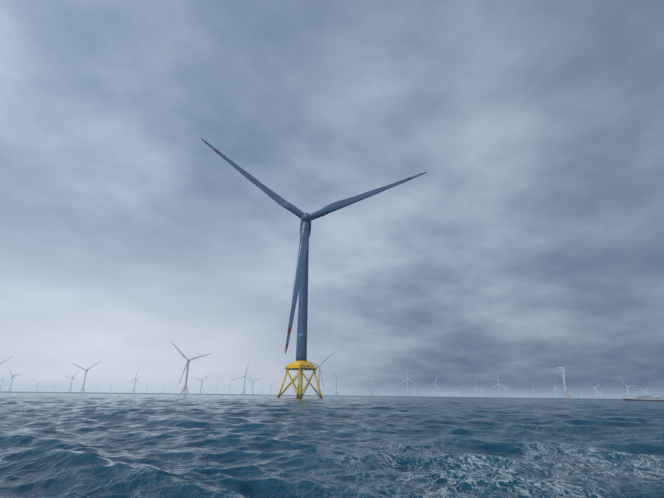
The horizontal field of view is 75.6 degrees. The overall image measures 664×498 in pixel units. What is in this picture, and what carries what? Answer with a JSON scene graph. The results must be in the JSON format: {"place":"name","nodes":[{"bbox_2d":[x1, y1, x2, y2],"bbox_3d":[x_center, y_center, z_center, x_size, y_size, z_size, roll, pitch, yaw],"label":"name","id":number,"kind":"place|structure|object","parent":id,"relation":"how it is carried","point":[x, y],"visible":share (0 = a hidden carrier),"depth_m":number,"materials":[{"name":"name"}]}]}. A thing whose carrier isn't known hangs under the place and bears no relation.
{"place":"outdoors","nodes":[
{"label":"outdoors","id":0,"kind":"place"},
{"bbox_2d":[71,361,100,385],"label":"turbine rotor","id":1,"kind":"object","parent":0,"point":[85,369],"visible":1,"depth_m":2237.66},
{"bbox_2d":[0,391,663,497],"bbox_3d":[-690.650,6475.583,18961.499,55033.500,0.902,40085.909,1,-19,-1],"label":"sea","id":2,"kind":"structure","parent":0,"point":[104,445],"depth_m":17.64,"materials":[{"name":"liquid"}]},
{"bbox_2d":[181,362,188,393],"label":"turbine tower","id":3,"kind":"structure","parent":2,"relation":"on","point":[184,388],"depth_m":1466.16,"materials":[{"name":"white metal"}]},
{"bbox_2d":[172,343,211,384],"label":"turbine rotor","id":4,"kind":"object","parent":3,"relation":"attached to","point":[184,356],"visible":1,"depth_m":1486.43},
{"bbox_2d":[277,230,322,398],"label":"turbine tower","id":5,"kind":"structure","parent":2,"relation":"on","point":[300,364],"depth_m":259.05,"materials":[{"name":"grey metal"}]},
{"bbox_2d":[300,222,310,236],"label":"nacelle","id":6,"kind":"object","parent":5,"relation":"attached to","point":[309,228],"visible":0.29,"depth_m":283.84,"materials":[{"name":"grey metal"}]},
{"bbox_2d":[201,138,426,353],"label":"turbine rotor","id":7,"kind":"object","parent":5,"relation":"attached to","point":[306,218],"visible":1,"depth_m":281.28,"materials":[{"name":"grey"}]},
{"bbox_2d":[315,367,319,395],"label":"turbine tower","id":8,"kind":"structure","parent":2,"relation":"on","point":[318,378],"depth_m":1667.91,"materials":[{"name":"white metal"}]},
{"bbox_2d":[307,351,335,387],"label":"turbine rotor","id":9,"kind":"object","parent":8,"relation":"attached to","point":[319,366],"visible":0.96,"depth_m":1671.53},
{"bbox_2d":[561,369,569,398],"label":"turbine tower","id":10,"kind":"structure","parent":2,"relation":"on","point":[564,386],"depth_m":1591.55,"materials":[{"name":"white metal"}]},
{"bbox_2d":[555,350,572,384],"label":"turbine rotor","id":11,"kind":"object","parent":10,"relation":"attached to","point":[563,368],"visible":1,"depth_m":1607.34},
{"bbox_2d":[623,396,663,401],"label":"ship","id":12,"kind":"object","parent":2,"relation":"on","point":[646,398],"visible":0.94,"depth_m":432.53,"materials":[{"name":"white"}]},
{"bbox_2d":[0,0,663,398],"label":"sky","id":13,"kind":"structure","parent":0,"point":[533,228],"materials":[{"name":"grey"}]}
]}

